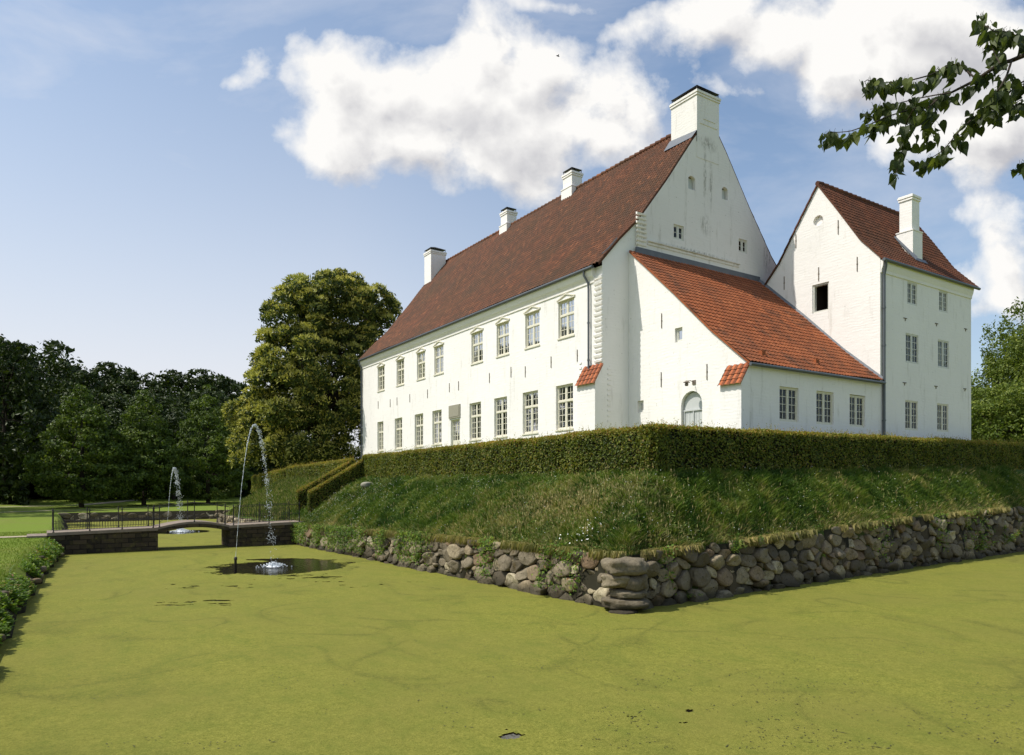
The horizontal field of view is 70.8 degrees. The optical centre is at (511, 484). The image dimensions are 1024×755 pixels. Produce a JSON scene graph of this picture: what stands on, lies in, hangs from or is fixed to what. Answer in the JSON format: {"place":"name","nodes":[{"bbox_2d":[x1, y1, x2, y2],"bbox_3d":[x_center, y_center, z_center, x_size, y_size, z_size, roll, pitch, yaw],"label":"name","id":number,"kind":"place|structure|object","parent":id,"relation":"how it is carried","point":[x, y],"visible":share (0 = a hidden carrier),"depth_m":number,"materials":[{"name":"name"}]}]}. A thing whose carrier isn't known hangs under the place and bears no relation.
{"place":"outdoors","nodes":[
{"label":"outdoors","id":0,"kind":"place"},
{"bbox_2d":[0,531,48,584],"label":"lawn grass","id":1,"kind":"structure","parent":0,"point":[22,548],"depth_m":29.99,"materials":[{"name":"green plant"}]},
{"bbox_2d":[10,497,167,506],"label":"path","id":2,"kind":"structure","parent":0,"point":[94,503],"depth_m":96.69,"materials":[{"name":"beige gravel"}]},
{"bbox_2d":[157,530,692,738],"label":"moat water","id":3,"kind":"structure","parent":0,"point":[298,565],"depth_m":30.02,"materials":[{"name":"black liquid"}]},
{"bbox_2d":[166,467,198,532],"bbox_3d":[-24.271,1.252,53.069,2.296,5.097,2.471,0,0,-33],"label":"fountain","id":4,"kind":"object","parent":3,"relation":"in","point":[181,529],"visible":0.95,"depth_m":52.90,"materials":[{"name":"white liquid"}]},
{"bbox_2d":[234,423,291,571],"bbox_3d":[-10.196,0.638,30.009,1.617,6.323,2.805,0,0,4],"label":"fountain","id":5,"kind":"object","parent":3,"relation":"in","point":[275,564],"visible":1,"depth_m":30.08,"materials":[{"name":"white liquid"}]},
{"bbox_2d":[0,519,1023,754],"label":"duckweed","id":6,"kind":"object","parent":3,"relation":"on","point":[180,688],"visible":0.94,"depth_m":13.96,"materials":[{"name":"green plant"}]},
{"bbox_2d":[68,596,1023,748],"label":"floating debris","id":7,"kind":"object","parent":6,"relation":"on","point":[713,705],"visible":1,"depth_m":11.12,"materials":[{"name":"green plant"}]},
{"bbox_2d":[0,469,1023,644],"bbox_3d":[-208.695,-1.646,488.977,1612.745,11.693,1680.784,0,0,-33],"label":"ground","id":8,"kind":"structure","parent":0,"point":[36,517],"depth_m":37.32,"materials":[{"name":"green plant"}]},
{"bbox_2d":[0,399,38,449],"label":"forest tree","id":9,"kind":"object","parent":8,"relation":"on","point":[10,422],"visible":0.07,"depth_m":101.57,"materials":[{"name":"green plant"}]},
{"bbox_2d":[0,348,45,362],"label":"forest tree","id":10,"kind":"object","parent":8,"relation":"on","point":[19,358],"visible":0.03,"depth_m":129.17,"materials":[{"name":"green plant"}]},
{"bbox_2d":[0,537,64,645],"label":"bank plants","id":11,"kind":"object","parent":8,"relation":"on","point":[21,589],"visible":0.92,"depth_m":21.42,"materials":[{"name":"green plant"}]},
{"bbox_2d":[33,578,41,583],"bbox_3d":[-16.016,3.244,24.251,0.226,0.174,0.311,0,0,24],"label":"rock","id":12,"kind":"object","parent":8,"relation":"on","point":[37,580],"visible":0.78,"depth_m":24.21,"materials":[{"name":"stone"}]},
{"bbox_2d":[0,334,83,501],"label":"forest tree","id":13,"kind":"object","parent":8,"relation":"on","point":[31,402],"visible":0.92,"depth_m":90.14,"materials":[{"name":"green plant"}]},
{"bbox_2d":[17,365,66,381],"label":"forest tree","id":14,"kind":"object","parent":8,"relation":"on","point":[44,370],"visible":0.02,"depth_m":127.81,"materials":[{"name":"green plant"}]},
{"bbox_2d":[10,405,73,497],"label":"forest tree","id":15,"kind":"object","parent":8,"relation":"on","point":[30,439],"visible":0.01,"depth_m":102.98,"materials":[{"name":"green plant"}]},
{"bbox_2d":[2,377,88,398],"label":"forest tree","id":16,"kind":"object","parent":8,"relation":"on","point":[53,387],"visible":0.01,"depth_m":114.57,"materials":[{"name":"green plant"}]},
{"bbox_2d":[10,339,85,374],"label":"forest tree","id":17,"kind":"object","parent":8,"relation":"on","point":[52,344],"visible":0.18,"depth_m":128.18,"materials":[{"name":"green plant"}]},
{"bbox_2d":[37,363,92,388],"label":"forest tree","id":18,"kind":"object","parent":8,"relation":"on","point":[59,373],"visible":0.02,"depth_m":128.91,"materials":[{"name":"green plant"}]},
{"bbox_2d":[28,405,118,499],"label":"forest tree","id":19,"kind":"object","parent":8,"relation":"on","point":[54,408],"visible":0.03,"depth_m":99.53,"materials":[{"name":"green plant"}]},
{"bbox_2d":[51,387,108,413],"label":"forest tree","id":20,"kind":"object","parent":8,"relation":"on","point":[95,393],"visible":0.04,"depth_m":112.50,"materials":[{"name":"green plant"}]},
{"bbox_2d":[59,365,105,406],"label":"forest tree","id":21,"kind":"object","parent":8,"relation":"on","point":[78,367],"visible":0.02,"depth_m":128.47,"materials":[{"name":"green plant"}]},
{"bbox_2d":[18,383,147,506],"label":"linden tree","id":22,"kind":"object","parent":8,"relation":"on","point":[48,470],"visible":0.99,"depth_m":80.97,"materials":[{"name":"green plant"}]},
{"bbox_2d":[55,412,125,489],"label":"forest tree","id":23,"kind":"object","parent":8,"relation":"on","point":[60,437],"visible":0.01,"depth_m":100.59,"materials":[{"name":"green plant"}]},
{"bbox_2d":[69,414,131,499],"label":"forest tree","id":24,"kind":"object","parent":8,"relation":"on","point":[114,420],"visible":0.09,"depth_m":100.37,"materials":[{"name":"green plant"}]},
{"bbox_2d":[70,365,132,407],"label":"forest tree","id":25,"kind":"object","parent":8,"relation":"on","point":[84,375],"visible":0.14,"depth_m":123.45,"materials":[{"name":"green plant"}]},
{"bbox_2d":[94,393,129,415],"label":"forest tree","id":26,"kind":"object","parent":8,"relation":"on","point":[106,394],"visible":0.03,"depth_m":115.84,"materials":[{"name":"green plant"}]},
{"bbox_2d":[87,361,149,396],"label":"forest tree","id":27,"kind":"object","parent":8,"relation":"on","point":[126,374],"visible":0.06,"depth_m":127.90,"materials":[{"name":"green plant"}]},
{"bbox_2d":[91,409,160,498],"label":"forest tree","id":28,"kind":"object","parent":8,"relation":"on","point":[115,412],"visible":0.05,"depth_m":105.26,"materials":[{"name":"green plant"}]},
{"bbox_2d":[97,392,170,416],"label":"forest tree","id":29,"kind":"object","parent":8,"relation":"on","point":[121,400],"visible":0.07,"depth_m":114.55,"materials":[{"name":"green plant"}]},
{"bbox_2d":[104,372,174,408],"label":"forest tree","id":30,"kind":"object","parent":8,"relation":"on","point":[155,388],"visible":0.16,"depth_m":127.19,"materials":[{"name":"green plant"}]},
{"bbox_2d":[0,450,283,504],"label":"undergrowth","id":31,"kind":"object","parent":8,"relation":"on","point":[20,491],"visible":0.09,"depth_m":89.54,"materials":[{"name":"green plant"}]},
{"bbox_2d":[93,389,192,505],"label":"linden tree","id":32,"kind":"object","parent":8,"relation":"on","point":[144,442],"visible":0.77,"depth_m":88.46,"materials":[{"name":"green plant"}]},
{"bbox_2d":[57,510,229,522],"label":"stone wall","id":33,"kind":"structure","parent":8,"relation":"on","point":[67,516],"depth_m":69.18,"materials":[{"name":"grey stone"}]},
{"bbox_2d":[123,415,177,498],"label":"forest tree","id":34,"kind":"object","parent":8,"relation":"on","point":[155,435],"visible":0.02,"depth_m":105.80,"materials":[{"name":"green plant"}]},
{"bbox_2d":[123,393,190,418],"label":"forest tree","id":35,"kind":"object","parent":8,"relation":"on","point":[155,398],"visible":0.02,"depth_m":114.52,"materials":[{"name":"green plant"}]},
{"bbox_2d":[119,406,203,499],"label":"forest tree","id":36,"kind":"object","parent":8,"relation":"on","point":[179,413],"visible":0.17,"depth_m":104.99,"materials":[{"name":"green plant"}]},
{"bbox_2d":[27,500,303,554],"bbox_3d":[-18.451,2.425,39.653,13.700,3.150,2.300,0,0,-33],"label":"footbridge","id":37,"kind":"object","parent":8,"relation":"on","point":[88,540],"visible":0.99,"depth_m":38.25,"materials":[{"name":"stone"}]},
{"bbox_2d":[145,393,186,417],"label":"forest tree","id":38,"kind":"object","parent":8,"relation":"on","point":[167,401],"visible":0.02,"depth_m":118.34,"materials":[{"name":"green plant"}]},
{"bbox_2d":[158,374,217,400],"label":"forest tree","id":39,"kind":"object","parent":8,"relation":"on","point":[191,383],"visible":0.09,"depth_m":131.40,"materials":[{"name":"green plant"}]},
{"bbox_2d":[140,369,249,402],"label":"forest tree","id":40,"kind":"object","parent":8,"relation":"on","point":[163,378],"visible":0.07,"depth_m":133.21,"materials":[{"name":"green plant"}]},
{"bbox_2d":[161,394,235,431],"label":"forest tree","id":41,"kind":"object","parent":8,"relation":"on","point":[178,404],"visible":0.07,"depth_m":118.31,"materials":[{"name":"green plant"}]},
{"bbox_2d":[170,410,226,477],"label":"forest tree","id":42,"kind":"object","parent":8,"relation":"on","point":[192,433],"visible":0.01,"depth_m":110.95,"materials":[{"name":"green plant"}]},
{"bbox_2d":[174,389,228,428],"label":"forest tree","id":43,"kind":"object","parent":8,"relation":"on","point":[193,395],"visible":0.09,"depth_m":121.01,"materials":[{"name":"green plant"}]},
{"bbox_2d":[177,368,241,399],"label":"forest tree","id":44,"kind":"object","parent":8,"relation":"on","point":[222,380],"visible":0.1,"depth_m":133.40,"materials":[{"name":"green plant"}]},
{"bbox_2d":[173,384,253,502],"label":"linden tree","id":45,"kind":"object","parent":8,"relation":"on","point":[193,447],"visible":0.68,"depth_m":95.26,"materials":[{"name":"green plant"}]},
{"bbox_2d":[196,419,254,486],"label":"forest tree","id":46,"kind":"object","parent":8,"relation":"on","point":[213,429],"depth_m":111.66,"materials":[{"name":"green plant"}]},
{"bbox_2d":[221,379,250,395],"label":"forest tree","id":47,"kind":"object","parent":8,"relation":"on","point":[239,383],"depth_m":141.04,"materials":[{"name":"green plant"}]},
{"bbox_2d":[216,514,261,523],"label":"stone wall","id":48,"kind":"structure","parent":8,"relation":"on","point":[221,520],"depth_m":57.08,"materials":[{"name":"grey stone"}]},
{"bbox_2d":[220,429,262,495],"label":"forest tree","id":49,"kind":"object","parent":8,"relation":"on","point":[255,469],"visible":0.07,"depth_m":114.56,"materials":[{"name":"green plant"}]},
{"bbox_2d":[233,460,277,484],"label":"forest tree","id":50,"kind":"object","parent":8,"relation":"on","point":[249,483],"visible":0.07,"depth_m":118.22,"materials":[{"name":"green plant"}]},
{"bbox_2d":[250,467,285,492],"bbox_3d":[-21.802,-0.332,64.894,1.142,2.509,11.818,0,0,-33],"label":"hedge","id":51,"kind":"object","parent":8,"relation":"on","point":[258,483],"visible":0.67,"depth_m":64.77,"materials":[{"name":"green plant"}]},
{"bbox_2d":[263,443,297,471],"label":"forest tree","id":52,"kind":"object","parent":8,"relation":"on","point":[269,468],"visible":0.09,"depth_m":118.95,"materials":[{"name":"green plant"}]},
{"bbox_2d":[219,267,402,470],"bbox_3d":[-18.115,-9.927,68.112,16.569,22.075,12.321,0,0,-43],"label":"chestnut tree","id":53,"kind":"object","parent":8,"relation":"on","point":[314,337],"visible":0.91,"depth_m":64.81,"materials":[{"name":"green plant"}]},
{"bbox_2d":[285,456,355,477],"bbox_3d":[-14.540,-0.896,53.812,1.067,2.233,14.308,0,0,-33],"label":"hedge","id":54,"kind":"object","parent":8,"relation":"on","point":[312,469],"visible":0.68,"depth_m":53.48,"materials":[{"name":"green plant"}]},
{"bbox_2d":[296,458,351,510],"bbox_3d":[-12.080,0.092,46.380,3.656,3.747,0.878,0,0,-33],"label":"hedge","id":55,"kind":"object","parent":8,"relation":"on","point":[301,495],"visible":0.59,"depth_m":45.73,"materials":[{"name":"green plant"}]},
{"bbox_2d":[307,456,364,513],"bbox_3d":[-10.839,0.050,44.508,3.659,3.820,0.866,0,0,-33],"label":"hedge","id":56,"kind":"object","parent":8,"relation":"on","point":[318,494],"visible":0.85,"depth_m":44.15,"materials":[{"name":"green plant"}]},
{"bbox_2d":[361,482,372,487],"bbox_3d":[-8.367,0.025,41.627,0.552,0.352,0.853,0,0,21],"label":"rock","id":57,"kind":"object","parent":8,"relation":"on","point":[365,484],"visible":0.68,"depth_m":41.27,"materials":[{"name":"grey stone"}]},
{"bbox_2d":[361,420,668,477],"bbox_3d":[-2.121,-1.175,35.039,1.074,2.322,26.127,0,0,-33],"label":"hedge","id":58,"kind":"object","parent":8,"relation":"on","point":[599,449],"visible":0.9,"depth_m":29.75,"materials":[{"name":"green plant"}]},
{"bbox_2d":[228,463,1023,554],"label":"long grass","id":59,"kind":"structure","parent":8,"relation":"on","point":[462,495],"depth_m":27.81,"materials":[{"name":"green plant"}]},
{"bbox_2d":[237,506,1023,613],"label":"retaining wall","id":60,"kind":"structure","parent":8,"relation":"on","point":[623,588],"depth_m":25.04,"materials":[{"name":"grey-brown fieldstone"}]},
{"bbox_2d":[408,549,421,561],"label":"weed","id":61,"kind":"object","parent":60,"relation":"on","point":[418,557],"visible":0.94,"depth_m":29.42,"materials":[{"name":"green plant"}]},
{"bbox_2d":[531,578,542,588],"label":"weed","id":62,"kind":"object","parent":60,"relation":"on","point":[540,586],"visible":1,"depth_m":22.32,"materials":[{"name":"green plant"}]},
{"bbox_2d":[290,503,1023,594],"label":"wall creepers","id":63,"kind":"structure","parent":60,"relation":"on","point":[301,527],"depth_m":31.28,"materials":[{"name":"green plant"}]},
{"bbox_2d":[307,507,1010,560],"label":"dead grass","id":64,"kind":"structure","parent":60,"relation":"on","point":[597,554],"depth_m":24.83,"materials":[{"name":"plant"}]},
{"bbox_2d":[729,533,746,553],"bbox_3d":[7.085,1.957,22.859,0.716,0.625,0.702,0,29,-33],"label":"weed","id":65,"kind":"object","parent":60,"relation":"on","point":[737,547],"visible":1,"depth_m":22.79,"materials":[{"name":"green plant"}]},
{"bbox_2d":[978,534,997,549],"bbox_3d":[22.446,2.748,34.124,0.676,0.928,1.219,0,0,7],"label":"weed","id":66,"kind":"object","parent":60,"relation":"on","point":[981,547],"visible":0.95,"depth_m":34.33,"materials":[{"name":"green plant"}]},
{"bbox_2d":[1002,525,1021,544],"bbox_3d":[24.866,2.537,35.838,0.876,1.045,0.833,0,0,38],"label":"weed","id":67,"kind":"object","parent":60,"relation":"on","point":[1011,537],"visible":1,"depth_m":35.91,"materials":[{"name":"green plant"}]},
{"bbox_2d":[310,467,1016,543],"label":"daisies","id":68,"kind":"object","parent":8,"relation":"on","point":[564,520],"visible":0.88,"depth_m":26.47,"materials":[{"name":"white plant"}]},
{"bbox_2d":[358,85,980,458],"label":"manor house","id":69,"kind":"structure","parent":8,"relation":"on","point":[653,282],"depth_m":39.22,"materials":[{"name":"beige paint"}]},
{"bbox_2d":[377,422,383,451],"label":"window","id":70,"kind":"structure","parent":69,"relation":"in","point":[380,423],"depth_m":59.16,"materials":[{"name":"beige paint"}]},
{"bbox_2d":[377,362,384,391],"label":"window","id":71,"kind":"structure","parent":69,"relation":"in","point":[381,369],"depth_m":58.98,"materials":[{"name":"beige paint"}]},
{"bbox_2d":[394,418,401,449],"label":"window","id":72,"kind":"structure","parent":69,"relation":"in","point":[398,421],"depth_m":56.23,"materials":[{"name":"beige paint"}]},
{"bbox_2d":[395,355,403,386],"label":"window","id":73,"kind":"structure","parent":69,"relation":"in","point":[401,362],"depth_m":55.88,"materials":[{"name":"beige paint"}]},
{"bbox_2d":[414,414,422,447],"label":"window","id":74,"kind":"structure","parent":69,"relation":"in","point":[419,418],"depth_m":53.40,"materials":[{"name":"beige paint"}]},
{"bbox_2d":[416,347,425,380],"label":"window","id":75,"kind":"structure","parent":69,"relation":"in","point":[421,356],"depth_m":53.07,"materials":[{"name":"beige paint"}]},
{"bbox_2d":[432,410,441,445],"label":"window","id":76,"kind":"structure","parent":69,"relation":"in","point":[437,414],"depth_m":50.80,"materials":[{"name":"beige paint"}]},
{"bbox_2d":[433,341,443,375],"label":"window","id":77,"kind":"structure","parent":69,"relation":"in","point":[438,350],"depth_m":50.72,"materials":[{"name":"beige paint"}]},
{"bbox_2d":[453,419,459,444],"bbox_3d":[-3.666,-3.032,48.642,0.100,2.710,1.270,0,0,-33],"label":"door","id":78,"kind":"structure","parent":69,"relation":"in","point":[456,423],"depth_m":48.76,"materials":[{"name":"beige paint"}]},
{"bbox_2d":[468,402,480,440],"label":"window","id":79,"kind":"structure","parent":69,"relation":"in","point":[475,407],"depth_m":46.43,"materials":[{"name":"beige paint"}]},
{"bbox_2d":[470,327,483,364],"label":"window","id":80,"kind":"structure","parent":69,"relation":"in","point":[477,337],"depth_m":46.18,"materials":[{"name":"beige paint"}]},
{"bbox_2d":[493,397,506,438],"bbox_3d":[-0.638,-4.066,43.858,0.250,2.472,1.550,0,0,-33],"label":"window","id":81,"kind":"structure","parent":69,"relation":"in","point":[501,403],"depth_m":43.97,"materials":[{"name":"beige paint"}]},
{"bbox_2d":[495,317,509,357],"bbox_3d":[-0.515,-8.946,43.646,0.240,2.386,1.580,0,0,-33],"label":"window","id":82,"kind":"structure","parent":69,"relation":"in","point":[503,329],"depth_m":43.71,"materials":[{"name":"beige paint"}]},
{"bbox_2d":[522,390,537,434],"bbox_3d":[1.104,-4.091,41.227,0.250,2.472,1.620,0,0,-33],"label":"window","id":83,"kind":"structure","parent":69,"relation":"in","point":[530,398],"depth_m":41.28,"materials":[{"name":"beige paint"}]},
{"bbox_2d":[523,306,540,349],"bbox_3d":[1.202,-8.970,41.052,0.240,2.386,1.620,0,0,-33],"label":"window","id":84,"kind":"structure","parent":69,"relation":"in","point":[532,319],"depth_m":41.08,"materials":[{"name":"beige paint"}]},
{"bbox_2d":[555,383,573,431],"bbox_3d":[2.862,-4.116,38.571,0.250,2.472,1.590,0,0,-33],"label":"window","id":85,"kind":"structure","parent":69,"relation":"in","point":[565,392],"depth_m":38.63,"materials":[{"name":"beige paint"}]},
{"bbox_2d":[556,293,574,339],"bbox_3d":[2.932,-8.994,38.438,0.240,2.386,1.570,0,0,-33],"label":"window","id":86,"kind":"structure","parent":69,"relation":"in","point":[566,307],"depth_m":38.45,"materials":[{"name":"beige paint"}]},
{"bbox_2d":[639,401,643,411],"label":"window","id":87,"kind":"structure","parent":69,"relation":"in","point":[641,403],"depth_m":36.36,"materials":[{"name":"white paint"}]},
{"bbox_2d":[674,225,682,240],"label":"window","id":88,"kind":"structure","parent":69,"relation":"in","point":[677,227],"depth_m":38.88,"materials":[{"name":"white paint"}]},
{"bbox_2d":[677,328,681,341],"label":"window","id":89,"kind":"structure","parent":69,"relation":"in","point":[679,331],"depth_m":34.22,"materials":[{"name":"white paint"}]},
{"bbox_2d":[683,392,701,425],"bbox_3d":[8.440,-2.797,33.486,0.080,2.994,1.210,0,0,-33],"label":"door","id":90,"kind":"structure","parent":69,"relation":"in","point":[692,410],"depth_m":33.55,"materials":[{"name":"grey paint"}]},
{"bbox_2d":[739,239,745,252],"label":"window","id":91,"kind":"structure","parent":69,"relation":"in","point":[741,241],"depth_m":41.79,"materials":[{"name":"white paint"}]},
{"bbox_2d":[780,387,796,421],"bbox_3d":[12.330,-3.585,32.438,1.370,1.550,0.230,0,0,-33],"label":"window","id":92,"kind":"structure","parent":69,"relation":"in","point":[786,390],"depth_m":32.41,"materials":[{"name":"beige paint"}]},
{"bbox_2d":[816,391,831,424],"bbox_3d":[14.596,-3.585,33.933,1.360,1.550,0.221,0,0,-33],"label":"window","id":93,"kind":"structure","parent":69,"relation":"in","point":[822,415],"depth_m":33.92,"materials":[{"name":"beige paint"}]},
{"bbox_2d":[850,395,863,427],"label":"window","id":94,"kind":"structure","parent":69,"relation":"in","point":[853,403],"depth_m":35.49,"materials":[{"name":"beige paint"}]},
{"bbox_2d":[905,400,917,430],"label":"window","id":95,"kind":"structure","parent":69,"relation":"in","point":[909,403],"depth_m":38.22,"materials":[{"name":"beige paint"}]},
{"bbox_2d":[907,281,916,305],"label":"window","id":96,"kind":"structure","parent":69,"relation":"in","point":[909,284],"depth_m":38.21,"materials":[{"name":"white paint"}]},
{"bbox_2d":[906,333,917,363],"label":"window","id":97,"kind":"structure","parent":69,"relation":"in","point":[910,338],"depth_m":38.24,"materials":[{"name":"white paint"}]},
{"bbox_2d":[937,403,947,431],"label":"window","id":98,"kind":"structure","parent":69,"relation":"in","point":[940,406],"depth_m":39.87,"materials":[{"name":"beige paint"}]},
{"bbox_2d":[939,290,946,312],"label":"window","id":99,"kind":"structure","parent":69,"relation":"in","point":[942,295],"depth_m":40.05,"materials":[{"name":"white paint"}]},
{"bbox_2d":[938,339,948,368],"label":"window","id":100,"kind":"structure","parent":69,"relation":"in","point":[941,344],"depth_m":40.01,"materials":[{"name":"white paint"}]},
{"bbox_2d":[639,418,1023,474],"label":"hedge","id":101,"kind":"object","parent":8,"relation":"on","point":[696,447],"visible":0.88,"depth_m":29.74,"materials":[{"name":"green plant"}]},
{"bbox_2d":[817,11,1023,189],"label":"linden tree","id":102,"kind":"object","parent":8,"relation":"on","point":[995,106],"visible":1,"depth_m":5.50,"materials":[{"name":"green plant"}]},
{"bbox_2d":[971,387,1022,439],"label":"tree","id":103,"kind":"object","parent":8,"relation":"on","point":[981,396],"visible":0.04,"depth_m":73.27,"materials":[{"name":"green plant"}]},
{"bbox_2d":[971,380,1023,442],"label":"bush","id":104,"kind":"object","parent":8,"relation":"on","point":[1006,407],"visible":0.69,"depth_m":64.77,"materials":[{"name":"green plant"}]},
{"bbox_2d":[971,296,1023,402],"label":"birch tree","id":105,"kind":"object","parent":8,"relation":"on","point":[989,357],"visible":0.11,"depth_m":80.10,"materials":[{"name":"green plant"}]},
{"bbox_2d":[975,335,1023,435],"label":"birch tree","id":106,"kind":"object","parent":8,"relation":"on","point":[1006,369],"visible":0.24,"depth_m":76.72,"materials":[{"name":"green plant"}]},
{"bbox_2d":[1002,322,1023,418],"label":"birch tree","id":107,"kind":"object","parent":8,"relation":"on","point":[1021,352],"visible":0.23,"depth_m":72.60,"materials":[{"name":"green plant"}]},
{"bbox_2d":[0,0,1023,457],"label":"sky","id":108,"kind":"structure","parent":0,"point":[165,164],"materials":[{"name":"blue"}]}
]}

